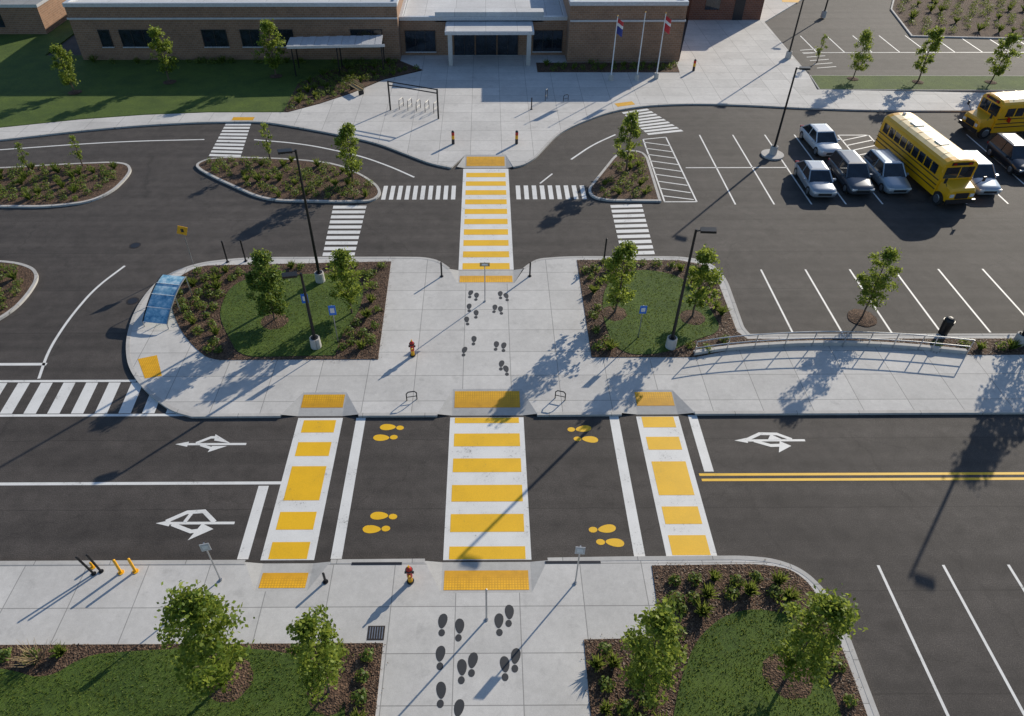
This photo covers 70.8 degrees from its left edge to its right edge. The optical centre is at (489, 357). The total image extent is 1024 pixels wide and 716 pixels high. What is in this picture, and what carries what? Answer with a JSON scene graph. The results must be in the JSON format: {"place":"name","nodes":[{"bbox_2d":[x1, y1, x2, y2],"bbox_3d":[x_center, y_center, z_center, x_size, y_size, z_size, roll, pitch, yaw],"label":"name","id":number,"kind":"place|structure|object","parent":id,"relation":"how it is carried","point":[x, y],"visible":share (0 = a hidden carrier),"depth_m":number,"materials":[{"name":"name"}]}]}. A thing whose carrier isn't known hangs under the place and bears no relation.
{"place":"outdoors","nodes":[
{"label":"outdoors","id":0,"kind":"place"},
{"bbox_2d":[0,20,398,127],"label":"lawn","id":1,"kind":"structure","parent":0,"point":[33,90],"depth_m":65.90,"materials":[{"name":"green plant"}]},
{"bbox_2d":[49,43,80,90],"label":"deciduous tree","id":2,"kind":"object","parent":1,"relation":"on","point":[59,52],"visible":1,"depth_m":62.75,"materials":[{"name":"green plant"}]},
{"bbox_2d":[147,24,179,80],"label":"deciduous tree","id":3,"kind":"object","parent":1,"relation":"on","point":[157,43],"visible":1,"depth_m":64.35,"materials":[{"name":"green plant"}]},
{"bbox_2d":[87,55,374,64],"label":"shrub planting","id":4,"kind":"object","parent":1,"relation":"on","point":[137,60],"visible":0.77,"depth_m":70.06,"materials":[{"name":"green plant"}]},
{"bbox_2d":[251,19,287,74],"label":"deciduous tree","id":5,"kind":"object","parent":1,"relation":"on","point":[267,26],"visible":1,"depth_m":65.53,"materials":[{"name":"green plant"}]},
{"bbox_2d":[0,560,873,715],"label":"pavement","id":6,"kind":"structure","parent":0,"point":[558,617],"depth_m":26.91,"materials":[{"name":"concrete"}]},
{"bbox_2d":[0,649,344,715],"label":"lawn","id":7,"kind":"structure","parent":6,"relation":"on","point":[144,682],"depth_m":24.81,"materials":[{"name":"green plant"}]},
{"bbox_2d":[0,643,382,715],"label":"mulch bed","id":8,"kind":"object","parent":6,"relation":"on","point":[89,650],"visible":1,"depth_m":25.65,"materials":[{"name":"wood"}]},
{"bbox_2d":[6,639,56,666],"bbox_3d":[-16.110,10.372,25.299,1.462,1.028,1.145,0,42,0],"label":"bare shrub","id":9,"kind":"object","parent":8,"relation":"on","point":[29,659],"visible":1,"depth_m":25.41,"materials":[{"name":"brown plant"}]},
{"bbox_2d":[0,640,374,715],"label":"shrub planting","id":10,"kind":"object","parent":8,"relation":"on","point":[58,651],"visible":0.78,"depth_m":25.48,"materials":[{"name":"green plant"}]},
{"bbox_2d":[154,579,254,701],"bbox_3d":[-8.993,9.276,23.198,3.147,5.500,3.026,-21,46,-22],"label":"deciduous tree","id":11,"kind":"object","parent":8,"relation":"on","point":[198,609],"visible":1,"depth_m":22.41,"materials":[{"name":"green plant"}]},
{"bbox_2d":[283,604,353,707],"bbox_3d":[-5.446,9.649,23.181,1.932,4.964,2.596,-28,49,-28],"label":"deciduous tree","id":12,"kind":"object","parent":8,"relation":"on","point":[324,654],"visible":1,"depth_m":22.36,"materials":[{"name":"green plant"}]},
{"bbox_2d":[367,626,384,639],"bbox_3d":[-4.166,10.082,26.419,0.620,0.019,0.550,0,42,0],"label":"drain grate","id":13,"kind":"object","parent":6,"relation":"on","point":[376,632],"visible":1,"depth_m":26.42,"materials":[{"name":"metal"}]},
{"bbox_2d":[584,564,867,715],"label":"mulch bed","id":14,"kind":"object","parent":6,"relation":"on","point":[718,610],"visible":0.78,"depth_m":26.97,"materials":[{"name":"wood"}]},
{"bbox_2d":[616,597,693,709],"bbox_3d":[5.272,9.504,23.121,2.150,5.262,2.889,-21,46,-22],"label":"deciduous tree","id":15,"kind":"object","parent":14,"relation":"on","point":[661,627],"visible":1,"depth_m":22.23,"materials":[{"name":"green plant"}]},
{"bbox_2d":[586,568,858,715],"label":"shrub planting","id":16,"kind":"object","parent":14,"relation":"on","point":[597,663],"visible":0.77,"depth_m":26.87,"materials":[{"name":"green plant"}]},
{"bbox_2d":[769,578,867,700],"bbox_3d":[10.561,9.150,23.481,2.703,5.316,2.711,21,46,22],"label":"deciduous tree","id":17,"kind":"object","parent":14,"relation":"on","point":[832,609],"visible":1,"depth_m":22.60,"materials":[{"name":"green plant"}]},
{"bbox_2d":[674,609,840,715],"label":"lawn","id":18,"kind":"structure","parent":6,"relation":"on","point":[709,678],"depth_m":25.14,"materials":[{"name":"green plant"}]},
{"bbox_2d":[0,0,985,168],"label":"plaza pavement","id":19,"kind":"structure","parent":0,"point":[484,102],"depth_m":63.86,"materials":[{"name":"concrete"}]},
{"bbox_2d":[284,60,421,111],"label":"mulch bed","id":20,"kind":"object","parent":19,"relation":"on","point":[327,97],"visible":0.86,"depth_m":66.44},
{"bbox_2d":[286,35,384,75],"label":"walkway canopy","id":21,"kind":"object","parent":20,"relation":"on","point":[336,42],"visible":0.99,"depth_m":66.66,"materials":[{"name":"metal"}]},
{"bbox_2d":[287,57,419,108],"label":"shrub planting","id":22,"kind":"object","parent":20,"relation":"on","point":[322,71],"visible":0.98,"depth_m":66.74,"materials":[{"name":"green plant"}]},
{"bbox_2d":[64,0,687,61],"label":"walls","id":23,"kind":"structure","parent":19,"relation":"on","point":[584,41],"depth_m":69.01,"materials":[{"name":"beige brick"}]},
{"bbox_2d":[98,30,561,54],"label":"windows","id":24,"kind":"structure","parent":23,"relation":"attached to","point":[486,44],"depth_m":70.69,"materials":[{"name":"black glass"}]},
{"bbox_2d":[97,29,562,55],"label":"window frames","id":25,"kind":"structure","parent":23,"relation":"attached to","point":[228,46],"depth_m":70.09,"materials":[{"name":"metal"}]},
{"bbox_2d":[62,0,688,20],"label":"roof","id":26,"kind":"structure","parent":23,"relation":"on","point":[419,10],"depth_m":68.94,"materials":[{"name":"metal"}]},
{"bbox_2d":[67,17,685,21],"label":"string course","id":27,"kind":"object","parent":23,"relation":"attached to","point":[213,18],"visible":1,"depth_m":68.30,"materials":[{"name":"stone"}]},
{"bbox_2d":[387,81,438,118],"bbox_3d":[-6.401,-21.623,60.306,4.700,2.500,0.130,16,44,17],"label":"pergola frame","id":28,"kind":"object","parent":19,"relation":"on","point":[436,92],"visible":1,"depth_m":59.77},
{"bbox_2d":[138,0,799,589],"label":"tactile paving","id":29,"kind":"structure","parent":19,"relation":"on","point":[474,578],"depth_m":35.36,"materials":[{"name":"plastic"}]},
{"bbox_2d":[435,8,543,65],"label":"entrance canopy","id":30,"kind":"object","parent":19,"relation":"on","point":[525,27],"visible":0.97,"depth_m":69.29,"materials":[{"name":"metal"}]},
{"bbox_2d":[536,62,678,71],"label":"mulch bed","id":31,"kind":"object","parent":19,"relation":"on","point":[541,67],"visible":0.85,"depth_m":69.10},
{"bbox_2d":[542,59,677,70],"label":"shrub planting","id":32,"kind":"object","parent":31,"relation":"on","point":[547,62],"visible":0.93,"depth_m":69.09,"materials":[{"name":"green plant"}]},
{"bbox_2d":[608,15,623,80],"bbox_3d":[11.454,-27.977,65.084,0.812,5.670,0.425,0,42,0],"label":"flagpole","id":33,"kind":"object","parent":19,"relation":"on","point":[619,28],"visible":1,"depth_m":64.19,"materials":[{"name":"metal"}]},
{"bbox_2d":[654,14,670,78],"bbox_3d":[15.751,-28.295,65.366,0.812,5.770,0.425,0,42,0],"label":"flagpole","id":34,"kind":"object","parent":19,"relation":"on","point":[667,24],"visible":1,"depth_m":64.45,"materials":[{"name":"metal"}]},
{"bbox_2d":[0,0,1023,715],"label":"asphalt road","id":35,"kind":"structure","parent":0,"point":[910,538],"depth_m":35.61,"materials":[{"name":"asphalt"}]},
{"bbox_2d":[0,262,33,315],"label":"mulch bed","id":36,"kind":"object","parent":35,"relation":"on","point":[26,274],"visible":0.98,"depth_m":42.73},
{"bbox_2d":[0,263,23,308],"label":"shrub planting","id":37,"kind":"object","parent":36,"relation":"on","point":[11,275],"visible":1,"depth_m":42.73,"materials":[{"name":"green plant"}]},
{"bbox_2d":[0,0,67,33],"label":"service building","id":38,"kind":"structure","parent":35,"relation":"on","point":[32,16],"depth_m":76.03,"materials":[{"name":"beige brick"}]},
{"bbox_2d":[0,163,127,204],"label":"mulch bed","id":39,"kind":"object","parent":35,"relation":"on","point":[121,170],"visible":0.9,"depth_m":51.92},
{"bbox_2d":[0,161,117,200],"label":"shrub planting","id":40,"kind":"object","parent":39,"relation":"on","point":[21,178],"visible":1,"depth_m":52.00,"materials":[{"name":"green plant"}]},
{"bbox_2d":[67,134,82,165],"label":"deciduous tree","id":41,"kind":"object","parent":39,"relation":"on","point":[73,138],"visible":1,"depth_m":53.14,"materials":[{"name":"green plant"}]},
{"bbox_2d":[0,380,181,416],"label":"zebra crossing","id":42,"kind":"object","parent":35,"relation":"on","point":[57,405],"visible":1,"depth_m":35.61,"materials":[{"name":"white paint"}]},
{"bbox_2d":[157,509,234,539],"bbox_3d":[-12.342,6.939,30.147,3.039,0.005,1.529,16,44,18],"label":"lane arrow","id":43,"kind":"object","parent":35,"relation":"on","point":[202,529],"visible":1,"depth_m":30.18,"materials":[{"name":"white paint"}]},
{"bbox_2d":[176,434,245,451],"bbox_3d":[-12.964,3.959,33.508,3.300,0.005,1.120,0,42,0],"label":"lane arrow","id":44,"kind":"object","parent":35,"relation":"on","point":[215,438],"visible":1,"depth_m":33.49,"materials":[{"name":"white paint"}]},
{"bbox_2d":[209,124,250,156],"bbox_3d":[-20.582,-17.503,57.718,2.480,0.001,6.275,-2,42,-2],"label":"zebra crossing","id":45,"kind":"object","parent":35,"relation":"on","point":[226,155],"visible":0.98,"depth_m":57.47,"materials":[{"name":"white paint"}]},
{"bbox_2d":[199,158,377,199],"bbox_3d":[-14.914,-13.110,52.681,14.176,0.118,6.737,0,42,0],"label":"mulch bed","id":46,"kind":"object","parent":35,"relation":"on","point":[236,179],"visible":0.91,"depth_m":52.48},
{"bbox_2d":[254,121,273,160],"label":"deciduous tree","id":47,"kind":"object","parent":46,"relation":"on","point":[264,127],"visible":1,"depth_m":53.57,"materials":[{"name":"green plant"}]},
{"bbox_2d":[206,155,373,197],"bbox_3d":[-14.868,-13.390,52.406,13.201,0.739,6.385,0,42,0],"label":"shrub planting","id":48,"kind":"object","parent":46,"relation":"on","point":[279,177],"visible":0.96,"depth_m":52.20,"materials":[{"name":"green plant"}]},
{"bbox_2d":[331,122,362,180],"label":"deciduous tree","id":49,"kind":"object","parent":46,"relation":"on","point":[347,129],"visible":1,"depth_m":50.20,"materials":[{"name":"green plant"}]},
{"bbox_2d":[261,418,342,559],"bbox_3d":[-8.127,5.493,31.780,2.150,0.004,7.850,0,42,0],"label":"zebra crossing","id":50,"kind":"object","parent":35,"relation":"on","point":[295,523],"visible":1,"depth_m":31.37,"materials":[{"name":"white paint"}]},
{"bbox_2d":[0,134,614,484],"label":"lane line","id":51,"kind":"object","parent":35,"relation":"on","point":[117,483],"visible":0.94,"depth_m":31.78,"materials":[{"name":"white paint"}]},
{"bbox_2d":[322,206,365,255],"bbox_3d":[-9.656,-8.482,47.544,2.294,0.001,6.240,0,42,0],"label":"zebra crossing","id":52,"kind":"object","parent":35,"relation":"on","point":[343,227],"visible":0.98,"depth_m":47.74,"materials":[{"name":"white paint"}]},
{"bbox_2d":[0,363,713,558],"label":"stop line","id":53,"kind":"object","parent":35,"relation":"on","point":[344,512],"visible":1,"depth_m":31.41,"materials":[{"name":"white paint"}]},
{"bbox_2d":[381,186,455,199],"bbox_3d":[-5.022,-11.782,51.266,5.205,0.001,2.000,0,42,0],"label":"zebra crossing","id":54,"kind":"object","parent":35,"relation":"on","point":[415,190],"visible":1,"depth_m":51.27,"materials":[{"name":"white paint"}]},
{"bbox_2d":[245,155,694,592],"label":"kerb ramp","id":55,"kind":"structure","parent":35,"relation":"on","point":[256,571],"depth_m":34.92,"materials":[{"name":"concrete"}]},
{"bbox_2d":[443,169,530,559],"bbox_3d":[-0.177,-3.049,41.413,3.540,0.004,33.580,0,42,0],"label":"zebra crossing","id":56,"kind":"object","parent":35,"relation":"on","point":[487,513],"visible":1,"depth_m":32.72,"materials":[{"name":"white paint"}]},
{"bbox_2d":[363,424,623,546],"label":"painted footprints","id":57,"kind":"object","parent":35,"relation":"on","point":[609,528],"visible":1,"depth_m":30.42,"materials":[{"name":"yellow paint"}]},
{"bbox_2d":[0,103,1023,715],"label":"kerb","id":58,"kind":"structure","parent":35,"relation":"on","point":[350,561],"depth_m":34.85,"materials":[{"name":"concrete"}]},
{"bbox_2d":[351,561,600,564],"bbox_3d":[-0.531,8.161,28.630,9.900,0.060,0.126,0,42,0],"label":"kerb inlet","id":59,"kind":"object","parent":58,"relation":"on","point":[546,562],"visible":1,"depth_m":28.62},
{"bbox_2d":[0,0,1023,319],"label":"kerb","id":60,"kind":"structure","parent":35,"relation":"on","point":[36,276],"depth_m":51.89,"materials":[{"name":"concrete"}]},
{"bbox_2d":[516,185,586,198],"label":"zebra crossing","id":61,"kind":"object","parent":35,"relation":"on","point":[550,192],"visible":1,"depth_m":51.27,"materials":[{"name":"white paint"}]},
{"bbox_2d":[591,151,657,198],"bbox_3d":[9.583,-13.507,53.128,4.921,0.118,7.728,0,42,0],"label":"mulch bed","id":62,"kind":"object","parent":35,"relation":"on","point":[612,170],"visible":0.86,"depth_m":52.14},
{"bbox_2d":[599,151,653,196],"bbox_3d":[9.838,-13.618,52.672,4.113,0.716,6.818,0,42,0],"label":"shrub planting","id":63,"kind":"object","parent":62,"relation":"on","point":[630,166],"visible":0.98,"depth_m":52.03,"materials":[{"name":"green plant"}]},
{"bbox_2d":[613,109,642,170],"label":"deciduous tree","id":64,"kind":"object","parent":62,"relation":"on","point":[630,125],"visible":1,"depth_m":51.77,"materials":[{"name":"green plant"}]},
{"bbox_2d":[610,204,654,254],"bbox_3d":[9.440,-8.579,47.654,2.294,0.001,6.340,0,42,0],"label":"zebra crossing","id":65,"kind":"object","parent":35,"relation":"on","point":[633,225],"visible":0.88,"depth_m":47.83,"materials":[{"name":"white paint"}]},
{"bbox_2d":[622,109,681,134],"bbox_3d":[13.596,-19.809,60.319,3.052,0.001,5.050,-13,43,-14],"label":"zebra crossing","id":66,"kind":"object","parent":35,"relation":"on","point":[653,123],"visible":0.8,"depth_m":59.88,"materials":[{"name":"white paint"}]},
{"bbox_2d":[636,416,716,555],"bbox_3d":[8.123,5.399,31.886,2.050,0.004,7.770,0,42,0],"label":"zebra crossing","id":67,"kind":"object","parent":35,"relation":"on","point":[683,523],"visible":1,"depth_m":31.49,"materials":[{"name":"white paint"}]},
{"bbox_2d":[686,0,763,19],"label":"brick annex","id":68,"kind":"object","parent":35,"relation":"on","point":[724,9],"visible":1,"depth_m":79.66,"materials":[{"name":"brick"}]},
{"bbox_2d":[735,432,804,451],"bbox_3d":[13.086,3.926,33.545,3.300,0.005,1.256,0,42,0],"label":"lane arrow","id":69,"kind":"object","parent":35,"relation":"on","point":[782,446],"visible":1,"depth_m":33.67,"materials":[{"name":"white paint"}]},
{"bbox_2d":[794,160,836,196],"bbox_3d":[23.361,-13.015,51.577,2.240,1.439,4.615,1,42,1],"label":"parked car","id":70,"kind":"object","parent":35,"relation":"on","point":[816,178],"visible":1,"depth_m":50.80,"materials":[{"name":"paint"}]},
{"bbox_2d":[799,123,841,156],"bbox_3d":[25.929,-17.204,56.300,2.240,1.439,4.615,-2,42,-2],"label":"parked car","id":71,"kind":"object","parent":35,"relation":"on","point":[822,140],"visible":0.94,"depth_m":55.55,"materials":[{"name":"paint"}]},
{"bbox_2d":[643,36,1023,715],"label":"parking bay lines","id":72,"kind":"object","parent":35,"relation":"on","point":[885,324],"visible":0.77,"depth_m":43.00,"materials":[{"name":"white paint"}]},
{"bbox_2d":[827,150,874,194],"bbox_3d":[26.059,-13.387,51.800,2.240,1.699,4.615,-1,42,-1],"label":"parked car","id":73,"kind":"object","parent":35,"relation":"on","point":[849,170],"visible":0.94,"depth_m":51.00,"materials":[{"name":"paint"}]},
{"bbox_2d":[699,472,1023,480],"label":"double yellow line","id":74,"kind":"object","parent":35,"relation":"on","point":[857,479],"visible":1,"depth_m":32.08,"materials":[{"name":"paint"}]},
{"bbox_2d":[854,246,902,316],"bbox_3d":[20.876,-4.055,38.997,2.492,4.766,1.854,-24,47,-25],"label":"deciduous tree","id":75,"kind":"object","parent":35,"relation":"on","point":[888,255],"visible":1,"depth_m":38.66,"materials":[{"name":"green plant"}]},
{"bbox_2d":[862,149,911,193],"bbox_3d":[28.659,-13.462,51.885,2.240,1.699,4.615,-1,42,-2],"label":"parked car","id":76,"kind":"object","parent":35,"relation":"on","point":[886,167],"visible":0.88,"depth_m":51.08,"materials":[{"name":"paint"}]},
{"bbox_2d":[874,112,986,204],"bbox_3d":[31.600,-14.485,51.923,3.030,3.178,9.450,-4,42,-5],"label":"school bus","id":77,"kind":"object","parent":35,"relation":"on","point":[940,168],"visible":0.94,"depth_m":50.35,"materials":[{"name":"yellow metal"}]},
{"bbox_2d":[892,0,1023,37],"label":"mulch bed","id":78,"kind":"object","parent":35,"relation":"on","point":[991,30],"visible":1,"depth_m":81.02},
{"bbox_2d":[897,0,1023,34],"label":"shrub planting","id":79,"kind":"object","parent":78,"relation":"in","point":[914,13],"visible":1,"depth_m":81.08,"materials":[{"name":"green plant"}]},
{"bbox_2d":[963,150,1001,194],"bbox_3d":[34.960,-13.351,51.759,2.240,1.699,4.615,0,42,0],"label":"parked car","id":80,"kind":"object","parent":35,"relation":"on","point":[990,185],"visible":0.37,"depth_m":50.90,"materials":[{"name":"paint"}]},
{"bbox_2d":[958,90,1023,138],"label":"school bus","id":81,"kind":"object","parent":35,"relation":"on","point":[997,112],"visible":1,"depth_m":57.12,"materials":[{"name":"yellow metal"}]},
{"bbox_2d":[986,133,1023,174],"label":"parked car","id":82,"kind":"object","parent":35,"relation":"on","point":[1006,150],"visible":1,"depth_m":53.68,"materials":[{"name":"paint"}]},
{"bbox_2d":[130,258,1023,415],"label":"pavement","id":83,"kind":"structure","parent":0,"point":[538,326],"depth_m":37.19,"materials":[{"name":"concrete"}]},
{"bbox_2d":[142,274,192,328],"bbox_3d":[-18.132,-3.188,40.262,1.499,1.509,2.958,6,42,7],"label":"bus shelter","id":84,"kind":"object","parent":83,"relation":"on","point":[162,298],"visible":1,"depth_m":39.90,"materials":[{"name":"glass"}]},
{"bbox_2d":[172,261,390,359],"bbox_3d":[-12.325,-2.922,41.096,12.918,0.045,9.100,0,42,0],"label":"mulch bed","id":85,"kind":"object","parent":83,"relation":"on","point":[377,315],"visible":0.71,"depth_m":40.46,"materials":[{"name":"soil"}]},
{"bbox_2d":[175,260,386,352],"bbox_3d":[-12.168,-3.279,41.012,12.325,0.680,8.674,0,42,0],"label":"shrub planting","id":86,"kind":"object","parent":85,"relation":"on","point":[366,313],"visible":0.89,"depth_m":40.94,"materials":[{"name":"green plant"}]},
{"bbox_2d":[277,148,324,283],"bbox_3d":[-10.367,-7.637,40.049,1.204,8.489,0.580,-15,44,-16],"label":"street lamp","id":87,"kind":"object","parent":85,"relation":"on","point":[319,276],"visible":1,"depth_m":40.10,"materials":[{"name":"metal"}]},
{"bbox_2d":[281,271,321,349],"bbox_3d":[-9.546,-2.329,36.776,1.204,4.889,0.580,-11,43,-13],"label":"street lamp","id":88,"kind":"object","parent":85,"relation":"on","point":[315,341],"visible":1,"depth_m":36.89,"materials":[{"name":"metal"}]},
{"bbox_2d":[325,247,374,313],"bbox_3d":[-7.817,-4.077,39.253,2.638,4.187,2.002,15,44,16],"label":"deciduous tree","id":89,"kind":"object","parent":85,"relation":"on","point":[339,264],"visible":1,"depth_m":38.82,"materials":[{"name":"green plant"}]},
{"bbox_2d":[220,274,362,356],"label":"lawn","id":90,"kind":"structure","parent":83,"relation":"on","point":[303,320],"depth_m":40.08,"materials":[{"name":"green plant"}]},
{"bbox_2d":[241,248,290,319],"bbox_3d":[-11.720,-3.846,38.685,2.968,4.592,2.149,-44,58,-38],"label":"deciduous tree","id":91,"kind":"object","parent":90,"relation":"on","point":[269,279],"visible":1,"depth_m":37.87,"materials":[{"name":"green plant"}]},
{"bbox_2d":[436,290,520,715],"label":"painted footprints","id":92,"kind":"object","parent":83,"relation":"on","point":[472,661],"visible":1,"depth_m":25.92,"materials":[{"name":"paint"}]},
{"bbox_2d":[603,270,718,353],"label":"lawn","id":93,"kind":"structure","parent":83,"relation":"on","point":[648,345],"depth_m":40.22,"materials":[{"name":"green plant"}]},
{"bbox_2d":[0,270,840,715],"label":"grass","id":94,"kind":"structure","parent":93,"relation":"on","point":[288,658],"depth_m":25.31,"materials":[{"name":"plant"}]},
{"bbox_2d":[577,260,1023,356],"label":"mulch bed","id":95,"kind":"object","parent":83,"relation":"on","point":[591,299],"visible":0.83,"depth_m":39.21,"materials":[{"name":"soil"}]},
{"bbox_2d":[0,258,1023,715],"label":"mulch chips","id":96,"kind":"object","parent":95,"relation":"on","point":[584,640],"visible":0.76,"depth_m":28.16,"materials":[{"name":"wood"}]},
{"bbox_2d":[598,238,639,311],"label":"deciduous tree","id":97,"kind":"object","parent":95,"relation":"on","point":[624,252],"visible":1,"depth_m":38.38,"materials":[{"name":"green plant"}]},
{"bbox_2d":[665,227,716,349],"bbox_3d":[9.959,-3.283,35.967,1.204,7.389,0.580,7,42,8],"label":"street lamp","id":98,"kind":"object","parent":95,"relation":"on","point":[671,342],"visible":1,"depth_m":35.96,"materials":[{"name":"metal"}]},
{"bbox_2d":[681,244,724,316],"bbox_3d":[11.580,-4.025,38.822,2.132,4.677,2.045,24,47,25],"label":"deciduous tree","id":99,"kind":"object","parent":95,"relation":"on","point":[705,256],"visible":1,"depth_m":38.18,"materials":[{"name":"green plant"}]},
{"bbox_2d":[580,258,1021,352],"bbox_3d":[19.721,-3.383,41.104,28.682,0.718,8.902,0,42,0],"label":"shrub planting","id":100,"kind":"object","parent":95,"relation":"on","point":[1013,344],"visible":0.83,"depth_m":40.05,"materials":[{"name":"green plant"}]},
{"bbox_2d":[693,340,966,354],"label":"retaining wall","id":101,"kind":"structure","parent":83,"relation":"on","point":[837,343],"depth_m":38.33,"materials":[{"name":"concrete"}]},
{"bbox_2d":[693,331,974,355],"bbox_3d":[17.954,-0.767,37.893,14.458,1.029,0.839,0,42,0],"label":"handrail","id":102,"kind":"object","parent":83,"relation":"on","point":[814,338],"visible":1,"depth_m":37.83,"materials":[{"name":"metal"}]},
{"bbox_2d":[938,316,955,335],"bbox_3d":[24.747,-1.765,38.965,0.580,1.100,0.580,0,42,0],"label":"litter bin","id":103,"kind":"object","parent":83,"relation":"on","point":[947,324],"visible":1,"depth_m":38.78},
{"bbox_2d":[769,66,810,155],"bbox_3d":[22.136,-18.169,53.284,1.204,6.689,0.580,11,43,12],"label":"street lamp","id":104,"kind":"object","parent":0,"point":[773,149],"visible":1,"depth_m":53.53,"materials":[{"name":"metal"}]},
{"bbox_2d":[811,75,1023,89],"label":"lawn","id":105,"kind":"structure","parent":0,"point":[930,82],"depth_m":66.45,"materials":[{"name":"green plant"}]},
{"bbox_2d":[848,27,874,77],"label":"deciduous tree","id":106,"kind":"object","parent":105,"relation":"on","point":[867,39],"visible":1,"depth_m":65.24,"materials":[{"name":"green plant"}]},
{"bbox_2d":[912,26,945,80],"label":"deciduous tree","id":107,"kind":"object","parent":105,"relation":"on","point":[936,35],"visible":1,"depth_m":64.68,"materials":[{"name":"green plant"}]},
{"bbox_2d":[984,32,1023,80],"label":"deciduous tree","id":108,"kind":"object","parent":105,"relation":"on","point":[1010,38],"visible":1,"depth_m":64.68,"materials":[{"name":"green plant"}]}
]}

